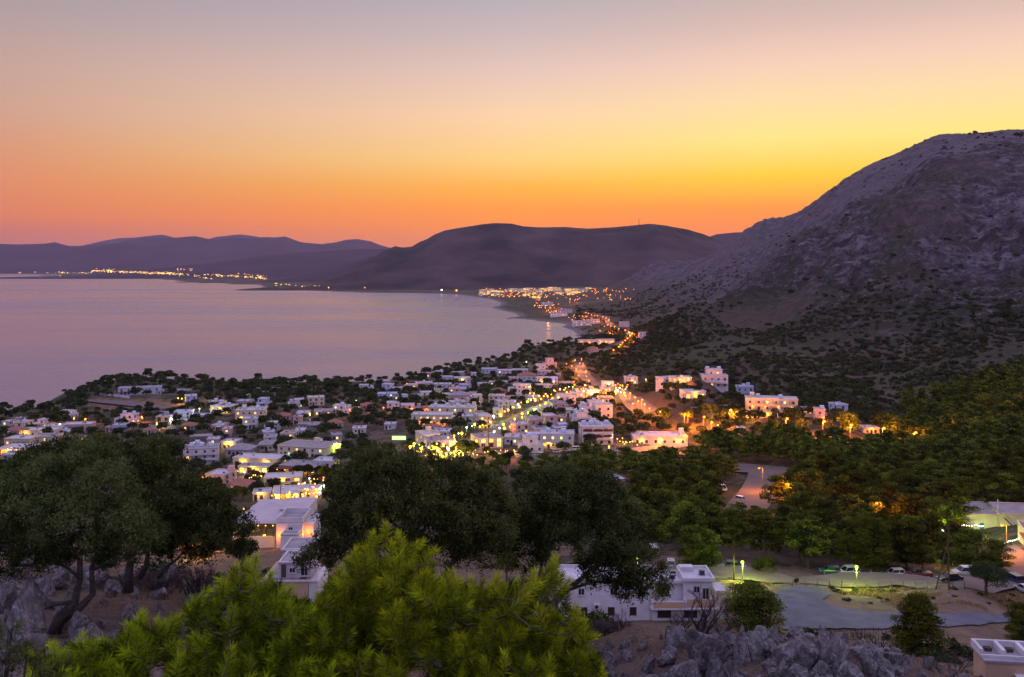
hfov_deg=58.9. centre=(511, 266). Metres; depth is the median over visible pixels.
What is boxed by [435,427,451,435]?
house
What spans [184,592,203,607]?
rock
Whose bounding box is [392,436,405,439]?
shop sign
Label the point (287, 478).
taverna
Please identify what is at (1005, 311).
crest tree
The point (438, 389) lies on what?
house
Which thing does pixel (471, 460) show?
evergreen tree
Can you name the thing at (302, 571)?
window
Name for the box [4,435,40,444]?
house
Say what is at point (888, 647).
rock
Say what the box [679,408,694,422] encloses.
evergreen tree
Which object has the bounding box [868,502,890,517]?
pine tree
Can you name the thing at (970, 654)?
bush
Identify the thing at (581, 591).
window
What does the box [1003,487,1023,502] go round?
pine tree
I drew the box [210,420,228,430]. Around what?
house
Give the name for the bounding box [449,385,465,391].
house
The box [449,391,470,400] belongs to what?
house
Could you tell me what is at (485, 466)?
evergreen tree
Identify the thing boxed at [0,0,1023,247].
sky
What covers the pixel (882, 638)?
dead shrub
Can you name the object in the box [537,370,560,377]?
house
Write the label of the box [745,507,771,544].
pine tree
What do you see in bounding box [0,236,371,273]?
hills
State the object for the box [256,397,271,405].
house
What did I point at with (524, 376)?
house
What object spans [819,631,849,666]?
rock
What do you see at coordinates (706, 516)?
pine tree
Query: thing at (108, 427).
house
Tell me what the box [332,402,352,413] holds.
house
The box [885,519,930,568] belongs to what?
pine tree
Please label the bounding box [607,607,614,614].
window
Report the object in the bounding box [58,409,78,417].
house
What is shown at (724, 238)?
hills
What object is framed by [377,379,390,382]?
house
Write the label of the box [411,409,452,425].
hotel
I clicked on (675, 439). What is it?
building
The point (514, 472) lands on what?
evergreen tree
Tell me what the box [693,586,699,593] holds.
window
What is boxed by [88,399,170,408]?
path
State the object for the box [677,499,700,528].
pine tree
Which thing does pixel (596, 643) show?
rock
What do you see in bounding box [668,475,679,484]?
pine tree
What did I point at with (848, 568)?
parked car
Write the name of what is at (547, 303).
house
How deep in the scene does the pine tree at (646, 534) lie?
192.72 m
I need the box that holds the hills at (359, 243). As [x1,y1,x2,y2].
[326,239,388,248]
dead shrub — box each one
[587,618,606,639]
[609,609,632,631]
[668,612,692,630]
[676,610,711,631]
[686,584,733,633]
[709,612,737,633]
[847,628,872,639]
[847,629,857,639]
[864,626,890,646]
[946,650,973,672]
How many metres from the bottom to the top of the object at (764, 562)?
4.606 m
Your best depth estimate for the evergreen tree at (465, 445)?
344.52 m
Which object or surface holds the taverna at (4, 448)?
on the ground at (974, 185)
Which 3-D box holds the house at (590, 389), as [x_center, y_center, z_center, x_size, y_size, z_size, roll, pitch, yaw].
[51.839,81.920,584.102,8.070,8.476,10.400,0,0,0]
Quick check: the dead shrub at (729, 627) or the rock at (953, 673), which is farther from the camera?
the dead shrub at (729, 627)
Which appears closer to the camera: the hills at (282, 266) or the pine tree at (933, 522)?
the pine tree at (933, 522)
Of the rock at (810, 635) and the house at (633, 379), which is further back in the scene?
the house at (633, 379)
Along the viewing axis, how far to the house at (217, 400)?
554.50 m
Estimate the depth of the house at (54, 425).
494.84 m
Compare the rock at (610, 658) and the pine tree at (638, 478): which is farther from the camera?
the pine tree at (638, 478)
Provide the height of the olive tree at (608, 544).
5.953 m
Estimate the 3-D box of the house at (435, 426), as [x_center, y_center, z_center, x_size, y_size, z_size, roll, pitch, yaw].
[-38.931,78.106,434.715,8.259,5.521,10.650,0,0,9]
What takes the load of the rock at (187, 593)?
on the ground at (974, 185)
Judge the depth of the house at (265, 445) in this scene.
424.67 m
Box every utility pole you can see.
[733,540,734,579]
[946,524,951,589]
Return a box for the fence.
[792,580,964,590]
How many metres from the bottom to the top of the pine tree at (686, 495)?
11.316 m
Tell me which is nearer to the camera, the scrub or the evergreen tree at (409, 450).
the evergreen tree at (409, 450)
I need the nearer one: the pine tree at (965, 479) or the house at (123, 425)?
the pine tree at (965, 479)
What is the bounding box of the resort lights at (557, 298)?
[486,288,619,331]
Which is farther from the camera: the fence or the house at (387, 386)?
the house at (387, 386)
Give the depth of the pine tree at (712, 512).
200.09 m
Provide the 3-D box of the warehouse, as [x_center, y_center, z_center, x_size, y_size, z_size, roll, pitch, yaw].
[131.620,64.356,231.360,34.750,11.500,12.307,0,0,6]
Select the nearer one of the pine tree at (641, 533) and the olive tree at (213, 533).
the olive tree at (213, 533)
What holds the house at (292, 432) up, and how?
on the ground at (974, 185)
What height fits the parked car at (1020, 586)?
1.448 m
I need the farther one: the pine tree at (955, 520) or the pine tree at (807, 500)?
the pine tree at (807, 500)
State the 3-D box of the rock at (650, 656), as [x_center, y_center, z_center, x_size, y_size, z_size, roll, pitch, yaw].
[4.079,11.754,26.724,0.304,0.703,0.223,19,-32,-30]
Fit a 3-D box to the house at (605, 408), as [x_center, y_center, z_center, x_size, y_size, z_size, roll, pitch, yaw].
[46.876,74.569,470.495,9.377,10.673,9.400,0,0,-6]
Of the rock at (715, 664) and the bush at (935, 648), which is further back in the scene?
the bush at (935, 648)
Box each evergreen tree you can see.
[41,545,67,566]
[88,551,122,571]
[100,483,111,494]
[133,474,165,493]
[199,464,212,476]
[204,476,217,484]
[214,477,223,483]
[225,380,237,392]
[225,538,262,570]
[231,487,239,499]
[236,485,250,500]
[241,380,252,387]
[244,474,254,478]
[248,480,265,491]
[250,470,259,475]
[250,476,260,480]
[265,477,281,488]
[266,465,281,472]
[290,465,301,471]
[300,464,312,478]
[311,465,322,478]
[312,473,319,478]
[313,479,320,484]
[317,465,332,477]
[321,491,329,502]
[329,465,344,477]
[331,382,339,388]
[369,506,399,524]
[405,449,419,459]
[452,439,474,454]
[462,455,474,464]
[468,440,480,456]
[474,457,484,466]
[480,446,490,456]
[481,464,492,471]
[487,450,497,459]
[489,454,511,469]
[489,461,499,468]
[495,556,521,581]
[502,450,514,458]
[509,468,526,483]
[516,444,531,455]
[518,463,533,471]
[519,454,533,461]
[521,355,527,362]
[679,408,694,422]
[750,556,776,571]
[965,562,1011,595]
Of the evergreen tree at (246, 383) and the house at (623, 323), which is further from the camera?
the house at (623, 323)
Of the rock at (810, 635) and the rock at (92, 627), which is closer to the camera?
the rock at (92, 627)
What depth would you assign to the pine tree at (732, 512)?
216.96 m
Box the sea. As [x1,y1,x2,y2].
[0,274,579,409]
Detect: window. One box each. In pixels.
[289,567,295,573]
[300,566,307,576]
[578,588,584,595]
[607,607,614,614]
[629,607,636,614]
[657,611,671,617]
[684,611,697,617]
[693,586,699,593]
[702,588,708,598]
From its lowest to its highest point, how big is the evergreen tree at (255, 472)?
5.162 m
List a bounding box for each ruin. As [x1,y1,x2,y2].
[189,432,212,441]
[599,470,628,486]
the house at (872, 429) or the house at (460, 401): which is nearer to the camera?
the house at (872, 429)
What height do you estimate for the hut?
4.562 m
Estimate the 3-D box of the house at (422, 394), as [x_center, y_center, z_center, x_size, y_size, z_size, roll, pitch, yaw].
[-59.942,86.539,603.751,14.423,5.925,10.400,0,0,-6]
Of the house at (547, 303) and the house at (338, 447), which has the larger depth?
the house at (547, 303)
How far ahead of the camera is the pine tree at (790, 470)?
271.02 m
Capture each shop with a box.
[536,376,557,384]
[601,380,613,386]
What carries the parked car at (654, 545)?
on the ground at (974, 185)
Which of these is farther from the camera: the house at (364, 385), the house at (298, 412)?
the house at (364, 385)
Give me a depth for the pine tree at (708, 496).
225.94 m
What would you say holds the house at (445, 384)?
on the ground at (974, 185)
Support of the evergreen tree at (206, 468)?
on the ground at (974, 185)
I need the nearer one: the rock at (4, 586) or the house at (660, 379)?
the rock at (4, 586)
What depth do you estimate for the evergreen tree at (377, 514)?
197.81 m
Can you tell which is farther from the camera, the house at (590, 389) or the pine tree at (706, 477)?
the house at (590, 389)
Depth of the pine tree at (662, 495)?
216.69 m
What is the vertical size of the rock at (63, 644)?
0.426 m
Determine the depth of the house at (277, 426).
478.38 m
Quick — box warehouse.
[960,499,1023,528]
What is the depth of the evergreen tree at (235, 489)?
306.24 m
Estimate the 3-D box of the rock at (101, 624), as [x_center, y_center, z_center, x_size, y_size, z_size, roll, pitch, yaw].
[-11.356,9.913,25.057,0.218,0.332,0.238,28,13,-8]
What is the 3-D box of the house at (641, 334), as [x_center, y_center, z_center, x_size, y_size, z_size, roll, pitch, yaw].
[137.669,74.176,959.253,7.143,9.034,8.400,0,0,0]
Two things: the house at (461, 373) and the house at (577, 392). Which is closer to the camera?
the house at (577, 392)
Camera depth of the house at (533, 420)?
443.09 m
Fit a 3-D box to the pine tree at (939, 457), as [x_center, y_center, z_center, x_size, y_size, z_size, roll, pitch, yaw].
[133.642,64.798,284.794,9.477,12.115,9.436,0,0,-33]
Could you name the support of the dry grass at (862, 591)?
on the ground at (974, 185)
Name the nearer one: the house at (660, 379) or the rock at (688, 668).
the rock at (688, 668)
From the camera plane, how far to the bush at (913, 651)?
116.29 m
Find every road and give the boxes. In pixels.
[435,447,620,459]
[455,389,585,451]
[574,362,595,381]
[579,312,633,353]
[586,381,656,412]
[601,561,1023,592]
[720,463,786,510]
[979,544,1023,565]
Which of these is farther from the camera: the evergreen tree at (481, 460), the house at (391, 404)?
the house at (391, 404)
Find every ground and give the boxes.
[0,129,1023,676]
[775,585,1014,628]
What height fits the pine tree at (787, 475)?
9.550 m
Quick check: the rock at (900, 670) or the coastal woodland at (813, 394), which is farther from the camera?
the coastal woodland at (813, 394)
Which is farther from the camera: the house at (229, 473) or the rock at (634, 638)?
the house at (229, 473)
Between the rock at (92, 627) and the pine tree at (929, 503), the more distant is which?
the pine tree at (929, 503)
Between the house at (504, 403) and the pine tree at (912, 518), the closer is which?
the pine tree at (912, 518)
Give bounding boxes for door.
[281,565,285,576]
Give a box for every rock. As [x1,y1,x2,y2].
[0,580,22,594]
[0,584,17,613]
[0,638,23,669]
[1,609,9,627]
[2,628,12,641]
[6,577,46,648]
[8,559,30,580]
[35,575,54,595]
[40,589,47,609]
[47,599,56,609]
[48,565,56,572]
[52,570,71,589]
[52,583,74,614]
[58,641,66,650]
[62,619,70,632]
[66,611,91,642]
[71,575,76,585]
[76,622,105,644]
[81,576,89,590]
[83,563,100,579]
[95,572,102,583]
[97,620,105,628]
[99,598,107,604]
[104,579,121,594]
[104,588,117,596]
[107,630,123,638]
[120,601,139,622]
[129,586,139,598]
[148,587,168,599]
[156,602,164,615]
[163,564,180,583]
[181,583,199,599]
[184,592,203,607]
[202,574,214,597]
[588,639,601,653]
[602,651,616,668]
[603,645,612,653]
[607,666,616,676]
[619,638,629,649]
[621,649,633,662]
[631,634,636,641]
[637,640,646,650]
[639,658,655,673]
[644,674,660,676]
[646,652,654,668]
[657,644,676,666]
[660,671,667,676]
[664,625,684,652]
[668,659,700,676]
[686,628,734,676]
[705,651,722,676]
[711,629,718,638]
[715,665,729,676]
[718,631,735,642]
[733,624,750,668]
[738,670,747,676]
[745,631,763,661]
[753,625,776,658]
[761,656,778,671]
[765,667,776,676]
[768,624,780,644]
[770,642,784,652]
[771,641,796,667]
[775,659,792,676]
[788,625,805,638]
[789,663,808,676]
[791,636,818,669]
[805,632,814,640]
[810,660,832,676]
[812,636,824,650]
[818,625,828,639]
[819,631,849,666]
[828,662,838,676]
[836,659,864,676]
[841,631,847,642]
[849,643,883,659]
[860,653,878,676]
[872,638,889,649]
[874,651,894,676]
[883,652,908,673]
[890,647,901,652]
[893,663,905,676]
[918,669,928,676]
[922,656,933,664]
[922,659,933,670]
[936,666,943,673]
[946,663,952,672]
[948,671,955,676]
[953,668,958,676]
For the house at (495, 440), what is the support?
on the ground at (974, 185)
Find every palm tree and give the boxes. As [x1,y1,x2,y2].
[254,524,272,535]
[770,408,780,417]
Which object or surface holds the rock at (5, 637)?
on the ground at (974, 185)
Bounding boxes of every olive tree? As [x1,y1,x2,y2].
[0,435,168,634]
[4,425,260,593]
[289,436,524,622]
[499,457,673,622]
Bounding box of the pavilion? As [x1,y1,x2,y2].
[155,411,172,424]
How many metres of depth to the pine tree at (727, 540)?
192.22 m
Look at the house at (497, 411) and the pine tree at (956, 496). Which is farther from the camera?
the house at (497, 411)
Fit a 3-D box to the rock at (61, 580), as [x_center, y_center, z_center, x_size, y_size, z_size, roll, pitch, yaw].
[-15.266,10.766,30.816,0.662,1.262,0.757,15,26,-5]
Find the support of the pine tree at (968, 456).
on the ground at (974, 185)
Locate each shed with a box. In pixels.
[252,484,271,500]
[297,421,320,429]
[298,484,321,496]
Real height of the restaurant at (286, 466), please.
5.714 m
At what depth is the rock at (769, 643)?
27.81 m
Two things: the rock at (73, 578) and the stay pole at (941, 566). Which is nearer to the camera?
the rock at (73, 578)
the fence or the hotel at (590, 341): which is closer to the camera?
the fence
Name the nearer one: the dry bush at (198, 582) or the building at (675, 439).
the dry bush at (198, 582)
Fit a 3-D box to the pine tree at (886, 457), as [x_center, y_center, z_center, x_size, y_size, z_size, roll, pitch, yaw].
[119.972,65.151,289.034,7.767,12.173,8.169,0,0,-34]
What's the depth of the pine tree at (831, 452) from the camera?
288.74 m
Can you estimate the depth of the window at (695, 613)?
129.73 m
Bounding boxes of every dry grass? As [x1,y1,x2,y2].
[2,568,986,676]
[758,573,1023,611]
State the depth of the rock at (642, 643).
27.92 m
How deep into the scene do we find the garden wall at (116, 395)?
610.15 m
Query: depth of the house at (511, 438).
398.88 m
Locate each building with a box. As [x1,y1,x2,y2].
[156,389,190,394]
[630,428,687,447]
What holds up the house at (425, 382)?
on the ground at (974, 185)
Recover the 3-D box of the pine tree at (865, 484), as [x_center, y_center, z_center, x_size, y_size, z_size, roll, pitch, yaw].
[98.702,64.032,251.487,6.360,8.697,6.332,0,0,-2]
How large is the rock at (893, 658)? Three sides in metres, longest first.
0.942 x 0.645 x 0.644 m
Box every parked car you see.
[649,543,659,555]
[666,558,674,566]
[712,559,723,565]
[725,559,745,565]
[819,565,840,573]
[840,564,859,571]
[883,567,904,573]
[904,567,932,576]
[936,571,963,582]
[951,565,972,575]
[1006,572,1023,582]
[1013,583,1023,591]
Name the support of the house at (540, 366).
on the ground at (974, 185)
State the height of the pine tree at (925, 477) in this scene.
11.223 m
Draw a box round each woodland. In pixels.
[0,304,880,471]
[532,358,1023,476]
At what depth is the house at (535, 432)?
412.14 m
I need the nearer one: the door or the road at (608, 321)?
the door
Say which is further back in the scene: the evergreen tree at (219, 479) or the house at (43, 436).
the house at (43, 436)
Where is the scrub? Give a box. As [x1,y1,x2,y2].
[574,129,1023,412]
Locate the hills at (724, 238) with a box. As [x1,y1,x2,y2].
[710,232,741,243]
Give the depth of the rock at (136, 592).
30.74 m
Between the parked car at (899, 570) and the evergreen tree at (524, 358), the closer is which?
the parked car at (899, 570)
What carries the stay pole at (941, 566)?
on the ground at (974, 185)
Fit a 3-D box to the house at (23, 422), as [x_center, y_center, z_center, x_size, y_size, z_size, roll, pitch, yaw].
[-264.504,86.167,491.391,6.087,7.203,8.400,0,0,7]
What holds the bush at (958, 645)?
on the ground at (974, 185)
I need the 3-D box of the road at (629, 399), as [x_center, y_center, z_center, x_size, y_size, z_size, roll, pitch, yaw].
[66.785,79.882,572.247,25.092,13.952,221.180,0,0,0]
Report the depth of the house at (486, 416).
447.17 m
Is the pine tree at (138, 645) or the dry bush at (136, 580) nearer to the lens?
the pine tree at (138, 645)
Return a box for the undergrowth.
[139,555,612,672]
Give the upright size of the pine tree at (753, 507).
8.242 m
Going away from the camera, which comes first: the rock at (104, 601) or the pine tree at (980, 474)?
the rock at (104, 601)
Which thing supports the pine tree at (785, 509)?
on the ground at (974, 185)
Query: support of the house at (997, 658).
on the ground at (974, 185)
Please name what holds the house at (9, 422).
on the ground at (974, 185)
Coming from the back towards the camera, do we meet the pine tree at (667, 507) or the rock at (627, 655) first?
the pine tree at (667, 507)
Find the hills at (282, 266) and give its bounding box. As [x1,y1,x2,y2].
[0,249,386,278]
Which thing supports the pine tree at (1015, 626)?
on the ground at (974, 185)
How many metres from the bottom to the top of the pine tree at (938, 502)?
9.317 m
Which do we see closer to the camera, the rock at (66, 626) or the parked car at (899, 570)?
the rock at (66, 626)
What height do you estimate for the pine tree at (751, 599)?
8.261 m
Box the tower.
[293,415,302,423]
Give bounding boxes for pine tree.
[21,549,340,676]
[298,519,609,676]
[575,457,597,474]
[622,499,655,539]
[624,472,648,493]
[625,482,654,503]
[627,486,653,506]
[632,517,650,541]
[636,463,669,487]
[637,510,672,542]
[645,473,668,491]
[646,487,682,531]
[647,465,674,489]
[658,503,683,540]
[662,500,708,548]
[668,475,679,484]
[669,477,693,493]
[673,524,716,564]
[675,490,704,505]
[676,457,694,478]
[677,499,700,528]
[680,470,699,488]
[681,464,716,479]
[685,529,725,566]
[686,459,704,470]
[688,480,719,508]
[689,474,723,500]
[697,490,725,511]
[697,503,729,539]
[697,504,721,531]
[701,460,722,479]
[706,470,726,495]
[714,509,735,533]
[718,580,787,634]
[720,516,755,552]
[721,506,740,515]
[730,502,750,517]
[731,517,756,549]
[742,514,789,556]
[744,505,771,526]
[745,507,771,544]
[759,474,794,505]
[764,514,788,552]
[769,504,798,547]
[778,470,794,496]
[778,512,819,562]
[779,496,802,513]
[780,468,798,483]
[782,481,809,505]
[782,515,832,568]
[787,470,813,491]
[792,458,820,485]
[793,507,836,557]
[799,496,826,522]
[802,500,828,523]
[803,468,828,490]
[806,481,832,500]
[807,471,838,498]
[808,496,841,527]
[809,452,835,465]
[813,459,834,473]
[817,527,847,564]
[825,449,842,466]
[825,473,863,503]
[832,494,850,516]
[832,510,861,552]
[835,494,861,522]
[835,516,863,558]
[837,459,863,493]
[839,514,873,554]
[843,513,896,572]
[845,469,872,493]
[848,501,880,516]
[856,481,877,498]
[859,487,880,502]
[861,465,885,490]
[866,482,905,515]
[866,495,886,511]
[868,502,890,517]
[869,454,881,473]
[871,506,890,519]
[873,451,902,473]
[874,472,898,490]
[882,519,923,566]
[885,470,900,485]
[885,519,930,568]
[886,514,901,520]
[887,590,952,655]
[888,493,942,521]
[891,472,922,501]
[896,502,912,514]
[900,453,916,467]
[901,515,927,543]
[909,472,937,493]
[910,483,944,499]
[915,496,969,522]
[915,499,938,515]
[915,508,944,531]
[915,512,951,559]
[916,539,938,569]
[917,453,930,465]
[919,459,949,474]
[922,468,947,483]
[926,453,955,473]
[933,534,959,570]
[935,480,963,503]
[935,501,970,527]
[938,522,973,547]
[939,526,996,566]
[942,486,983,514]
[946,462,954,473]
[946,518,964,525]
[953,460,970,474]
[953,468,970,485]
[957,450,974,461]
[958,476,983,500]
[961,460,987,476]
[964,478,1001,502]
[972,470,994,497]
[978,459,995,472]
[979,539,1017,566]
[984,453,1015,475]
[987,472,1022,501]
[989,453,1010,470]
[991,447,1012,462]
[991,470,1017,495]
[1001,601,1023,640]
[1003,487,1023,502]
[1008,450,1023,468]
[1015,469,1023,484]
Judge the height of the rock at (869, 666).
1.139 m
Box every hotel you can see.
[183,441,219,464]
[210,401,237,413]
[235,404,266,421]
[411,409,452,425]
[428,402,476,414]
[540,426,573,448]
[572,320,589,326]
[577,339,595,344]
[578,418,613,445]
[745,392,797,417]
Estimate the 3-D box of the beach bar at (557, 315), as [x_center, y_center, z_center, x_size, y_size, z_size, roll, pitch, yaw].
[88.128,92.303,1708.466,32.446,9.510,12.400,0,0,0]
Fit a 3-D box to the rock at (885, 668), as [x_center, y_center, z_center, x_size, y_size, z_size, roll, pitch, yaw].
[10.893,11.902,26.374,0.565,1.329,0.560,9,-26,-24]
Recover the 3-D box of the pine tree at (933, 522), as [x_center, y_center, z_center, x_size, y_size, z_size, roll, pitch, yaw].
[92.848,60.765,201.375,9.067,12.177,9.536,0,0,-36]
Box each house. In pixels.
[0,419,19,426]
[1,450,25,458]
[3,426,28,435]
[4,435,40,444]
[8,416,29,419]
[14,418,33,426]
[22,424,62,434]
[32,430,63,446]
[34,417,49,426]
[44,423,68,428]
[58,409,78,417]
[62,421,95,429]
[62,427,73,434]
[105,425,112,431]
[112,422,130,431]
[114,410,142,422]
[118,385,161,396]
[173,409,193,419]
[181,422,197,430]
[185,394,196,402]
[194,410,211,417]
[205,465,236,483]
[206,434,220,442]
[208,398,223,401]
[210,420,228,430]
[220,438,242,448]
[222,425,233,436]
[224,443,258,456]
[226,478,255,490]
[236,399,252,406]
[242,416,258,429]
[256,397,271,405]
[258,439,275,451]
[262,426,274,434]
[262,537,327,602]
[263,431,277,440]
[264,420,280,429]
[276,412,291,419]
[280,429,298,438]
[288,398,303,406]
[295,426,305,433]
[296,410,310,415]
[307,395,324,405]
[312,456,338,466]
[314,408,331,415]
[327,419,343,425]
[330,429,342,440]
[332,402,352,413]
[333,437,340,450]
[352,423,366,433]
[359,384,373,387]
[360,402,374,409]
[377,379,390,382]
[377,389,398,399]
[382,383,400,390]
[384,421,396,429]
[387,401,399,408]
[400,383,417,390]
[401,403,420,410]
[413,391,431,398]
[415,379,432,385]
[415,426,439,443]
[420,405,429,410]
[421,372,431,378]
[424,423,440,429]
[434,382,451,388]
[434,388,442,392]
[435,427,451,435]
[442,375,453,381]
[448,398,466,403]
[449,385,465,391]
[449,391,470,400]
[452,371,464,375]
[454,376,470,382]
[458,383,471,388]
[462,413,473,423]
[466,393,482,406]
[470,432,503,447]
[474,412,491,428]
[481,367,496,373]
[488,393,504,402]
[489,380,507,385]
[492,387,505,392]
[492,407,502,417]
[495,399,509,408]
[497,369,513,375]
[504,433,519,444]
[508,374,516,381]
[508,383,533,392]
[509,399,519,408]
[510,420,529,432]
[512,368,527,371]
[515,392,524,400]
[517,372,536,381]
[517,431,526,439]
[517,433,543,452]
[525,394,538,401]
[525,416,543,430]
[527,428,539,439]
[531,425,547,430]
[535,381,551,387]
[535,404,552,412]
[536,363,545,369]
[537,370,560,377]
[540,412,557,424]
[541,302,552,305]
[543,357,556,367]
[548,398,566,412]
[551,422,567,428]
[556,393,575,404]
[557,414,566,421]
[558,309,571,312]
[559,381,573,383]
[566,407,576,416]
[570,388,584,398]
[570,408,591,421]
[578,398,600,411]
[586,319,599,323]
[586,386,598,396]
[587,346,597,351]
[592,401,612,419]
[597,395,613,401]
[599,386,610,394]
[619,321,628,326]
[624,374,637,383]
[638,332,645,337]
[655,376,668,391]
[668,374,691,389]
[679,388,705,398]
[700,366,727,392]
[735,382,753,393]
[813,405,832,422]
[828,398,848,414]
[857,425,879,433]
[971,638,1023,676]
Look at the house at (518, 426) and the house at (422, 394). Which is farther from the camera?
the house at (422, 394)
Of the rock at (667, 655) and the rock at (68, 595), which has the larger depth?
the rock at (667, 655)
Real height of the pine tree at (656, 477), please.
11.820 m
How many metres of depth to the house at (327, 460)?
370.36 m
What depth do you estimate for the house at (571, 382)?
667.78 m
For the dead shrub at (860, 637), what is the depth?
112.47 m
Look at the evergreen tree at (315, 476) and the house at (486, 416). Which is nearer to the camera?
the evergreen tree at (315, 476)
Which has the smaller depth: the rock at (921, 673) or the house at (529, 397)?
the rock at (921, 673)
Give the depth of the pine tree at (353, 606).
8.65 m
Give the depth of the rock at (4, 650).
19.98 m
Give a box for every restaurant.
[272,484,314,498]
[273,459,324,474]
[423,435,457,449]
[1017,520,1023,544]
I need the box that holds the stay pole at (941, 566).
[935,542,948,589]
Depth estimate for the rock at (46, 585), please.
29.73 m
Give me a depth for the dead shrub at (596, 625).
31.19 m
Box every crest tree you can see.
[995,304,1019,324]
[1004,298,1015,310]
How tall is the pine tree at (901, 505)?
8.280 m
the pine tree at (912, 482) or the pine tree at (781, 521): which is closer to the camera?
the pine tree at (781, 521)
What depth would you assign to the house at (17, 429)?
466.48 m
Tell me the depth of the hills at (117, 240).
22444.77 m
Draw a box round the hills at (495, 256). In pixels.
[238,223,724,289]
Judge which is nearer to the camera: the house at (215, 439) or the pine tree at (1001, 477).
the pine tree at (1001, 477)
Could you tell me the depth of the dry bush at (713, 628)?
34.14 m
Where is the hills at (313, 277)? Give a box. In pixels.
[185,256,374,281]
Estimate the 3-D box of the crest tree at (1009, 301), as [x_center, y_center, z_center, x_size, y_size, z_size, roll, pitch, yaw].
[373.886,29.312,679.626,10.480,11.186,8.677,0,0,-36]
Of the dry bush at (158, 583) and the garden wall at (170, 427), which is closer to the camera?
the dry bush at (158, 583)
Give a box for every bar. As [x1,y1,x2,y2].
[238,462,273,473]
[550,313,566,317]
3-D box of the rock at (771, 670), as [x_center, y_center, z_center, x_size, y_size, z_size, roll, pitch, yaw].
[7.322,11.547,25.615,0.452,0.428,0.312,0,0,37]
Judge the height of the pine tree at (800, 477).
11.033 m
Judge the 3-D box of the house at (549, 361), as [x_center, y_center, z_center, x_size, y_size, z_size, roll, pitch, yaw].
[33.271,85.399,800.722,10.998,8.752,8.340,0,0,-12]
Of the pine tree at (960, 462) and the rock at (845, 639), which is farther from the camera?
the pine tree at (960, 462)
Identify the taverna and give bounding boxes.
[0,443,40,452]
[264,471,302,485]
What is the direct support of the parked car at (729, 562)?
on the ground at (974, 185)
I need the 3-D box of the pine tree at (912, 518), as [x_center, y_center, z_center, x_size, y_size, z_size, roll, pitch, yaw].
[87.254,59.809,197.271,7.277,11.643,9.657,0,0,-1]
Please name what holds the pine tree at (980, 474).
on the ground at (974, 185)
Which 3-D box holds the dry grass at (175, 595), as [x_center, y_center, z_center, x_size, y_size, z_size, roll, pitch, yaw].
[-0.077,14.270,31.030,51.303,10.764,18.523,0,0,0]
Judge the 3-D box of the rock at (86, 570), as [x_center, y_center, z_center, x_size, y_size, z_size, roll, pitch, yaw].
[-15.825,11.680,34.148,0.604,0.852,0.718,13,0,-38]
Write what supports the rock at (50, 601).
on the ground at (974, 185)
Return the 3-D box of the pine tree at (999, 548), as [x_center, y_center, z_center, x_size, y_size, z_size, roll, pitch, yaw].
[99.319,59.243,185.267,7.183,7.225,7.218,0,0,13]
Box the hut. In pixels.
[143,427,157,434]
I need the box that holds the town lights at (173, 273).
[20,268,314,286]
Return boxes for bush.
[0,617,78,676]
[95,564,154,593]
[134,565,184,591]
[167,559,221,595]
[589,614,636,636]
[690,397,701,403]
[692,623,736,633]
[801,626,815,634]
[814,626,836,635]
[881,633,890,639]
[904,646,924,657]
[919,643,936,655]
[923,644,943,653]
[930,652,951,662]
[944,649,958,655]
[946,653,963,663]
[947,637,959,645]
[949,643,970,657]
[950,642,972,652]
[966,652,972,659]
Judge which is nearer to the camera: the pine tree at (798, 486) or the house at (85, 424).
the pine tree at (798, 486)
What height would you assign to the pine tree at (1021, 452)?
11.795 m
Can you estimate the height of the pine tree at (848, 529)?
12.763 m
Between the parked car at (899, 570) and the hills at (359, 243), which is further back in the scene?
the hills at (359, 243)
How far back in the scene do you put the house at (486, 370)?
772.53 m
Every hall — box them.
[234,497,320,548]
[277,437,338,456]
[596,339,614,344]
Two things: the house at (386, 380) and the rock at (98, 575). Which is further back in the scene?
the house at (386, 380)
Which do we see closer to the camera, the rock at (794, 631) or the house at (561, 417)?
the rock at (794, 631)
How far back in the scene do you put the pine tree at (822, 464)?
268.41 m
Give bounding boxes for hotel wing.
[232,452,286,467]
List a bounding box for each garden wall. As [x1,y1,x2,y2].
[100,392,129,398]
[149,424,175,428]
[631,444,662,451]
[804,413,812,416]
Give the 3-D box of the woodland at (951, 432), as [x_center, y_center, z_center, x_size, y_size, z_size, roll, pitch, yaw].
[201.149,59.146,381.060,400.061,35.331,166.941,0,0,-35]
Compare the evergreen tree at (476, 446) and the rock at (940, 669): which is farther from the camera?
the evergreen tree at (476, 446)
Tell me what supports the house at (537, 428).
on the ground at (974, 185)
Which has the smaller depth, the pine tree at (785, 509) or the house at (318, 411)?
the pine tree at (785, 509)
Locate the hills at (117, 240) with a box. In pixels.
[82,234,258,245]
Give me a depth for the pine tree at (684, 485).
247.20 m
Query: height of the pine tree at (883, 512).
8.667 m
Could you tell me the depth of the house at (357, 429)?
456.44 m
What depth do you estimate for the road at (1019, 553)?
196.09 m
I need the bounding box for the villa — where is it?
[557,564,725,621]
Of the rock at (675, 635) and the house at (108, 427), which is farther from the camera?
the house at (108, 427)

